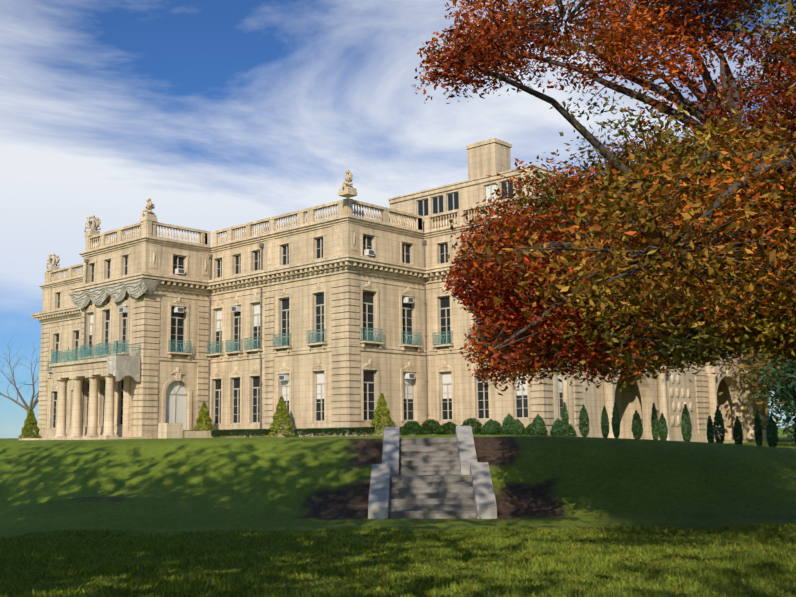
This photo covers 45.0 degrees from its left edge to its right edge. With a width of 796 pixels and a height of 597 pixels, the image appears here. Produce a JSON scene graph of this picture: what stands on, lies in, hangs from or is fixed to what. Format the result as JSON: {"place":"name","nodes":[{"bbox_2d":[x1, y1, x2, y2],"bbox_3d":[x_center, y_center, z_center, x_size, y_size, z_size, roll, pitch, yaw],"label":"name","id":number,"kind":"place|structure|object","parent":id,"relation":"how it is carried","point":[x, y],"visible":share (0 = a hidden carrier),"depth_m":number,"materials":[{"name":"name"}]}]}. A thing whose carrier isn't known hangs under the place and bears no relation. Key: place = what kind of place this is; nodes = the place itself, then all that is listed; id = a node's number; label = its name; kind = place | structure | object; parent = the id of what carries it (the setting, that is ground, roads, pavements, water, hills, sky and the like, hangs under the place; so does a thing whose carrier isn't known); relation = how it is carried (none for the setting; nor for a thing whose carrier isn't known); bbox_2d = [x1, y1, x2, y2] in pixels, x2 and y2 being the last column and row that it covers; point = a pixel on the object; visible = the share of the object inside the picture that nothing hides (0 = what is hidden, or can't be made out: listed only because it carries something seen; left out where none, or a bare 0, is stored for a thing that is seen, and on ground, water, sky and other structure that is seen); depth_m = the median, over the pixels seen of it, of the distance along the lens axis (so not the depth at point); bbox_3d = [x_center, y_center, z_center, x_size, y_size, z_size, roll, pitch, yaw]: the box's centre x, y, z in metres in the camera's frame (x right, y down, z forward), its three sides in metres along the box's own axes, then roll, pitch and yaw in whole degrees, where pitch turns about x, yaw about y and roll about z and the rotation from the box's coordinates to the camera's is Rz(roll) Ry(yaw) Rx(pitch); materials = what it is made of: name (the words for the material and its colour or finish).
{"place":"outdoors","nodes":[
{"label":"outdoors","id":0,"kind":"place"},
{"bbox_2d":[0,428,795,596],"bbox_3d":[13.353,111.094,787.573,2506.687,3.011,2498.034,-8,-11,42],"label":"terrain","id":1,"kind":"structure","parent":0,"point":[44,486],"depth_m":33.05,"materials":[{"name":"green plant"}]},
{"bbox_2d":[0,337,40,437],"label":"bare tree","id":2,"kind":"object","parent":1,"relation":"on","point":[33,404],"visible":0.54,"depth_m":118.99,"materials":[{"name":"brown plant"}]},
{"bbox_2d":[18,393,393,439],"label":"conical shrubs","id":3,"kind":"object","parent":1,"relation":"on","point":[205,420],"visible":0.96,"depth_m":68.88,"materials":[{"name":"green plant"}]},
{"bbox_2d":[183,418,577,437],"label":"hedges and shrubs","id":4,"kind":"object","parent":1,"relation":"on","point":[427,427],"visible":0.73,"depth_m":67.48,"materials":[{"name":"green plant"}]},
{"bbox_2d":[19,138,769,442],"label":"mansion walls","id":5,"kind":"structure","parent":1,"relation":"on","point":[149,289],"depth_m":74.08,"materials":[{"name":"beige stone"}]},
{"bbox_2d":[52,177,746,429],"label":"windows","id":6,"kind":"structure","parent":5,"relation":"on","point":[176,401],"depth_m":73.63,"materials":[{"name":"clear glass"}]},
{"bbox_2d":[47,240,751,436],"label":"mansion ironwork","id":7,"kind":"object","parent":5,"relation":"attached to","point":[230,345],"visible":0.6,"depth_m":74.79,"materials":[{"name":"teal metal"}]},
{"bbox_2d":[0,439,795,596],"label":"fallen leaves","id":8,"kind":"object","parent":1,"relation":"on","point":[495,536],"visible":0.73,"depth_m":23.68,"materials":[{"name":"orange plant"}]},
{"bbox_2d":[368,426,496,518],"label":"garden steps","id":9,"kind":"structure","parent":1,"relation":"on","point":[459,485],"depth_m":32.18,"materials":[{"name":"stone"}]},
{"bbox_2d":[485,402,795,446],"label":"row of shrubs","id":10,"kind":"object","parent":1,"relation":"on","point":[510,425],"visible":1,"depth_m":53.85,"materials":[{"name":"green plant"}]},
{"bbox_2d":[711,348,793,436],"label":"tree","id":11,"kind":"object","parent":1,"relation":"on","point":[760,365],"visible":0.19,"depth_m":84.39,"materials":[{"name":"green plant"}]},
{"bbox_2d":[745,351,795,446],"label":"tree leaves","id":12,"kind":"object","parent":1,"relation":"on","point":[789,397],"visible":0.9,"depth_m":67.92,"materials":[{"name":"green plant"}]},
{"bbox_2d":[0,0,795,437],"label":"sky","id":13,"kind":"structure","parent":0,"point":[222,114],"materials":[{"name":"blue"}]},
{"bbox_2d":[412,0,795,395],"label":"oak tree","id":14,"kind":"object","parent":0,"point":[599,304],"depth_m":20.50,"materials":[{"name":"orange plant"}]}
]}

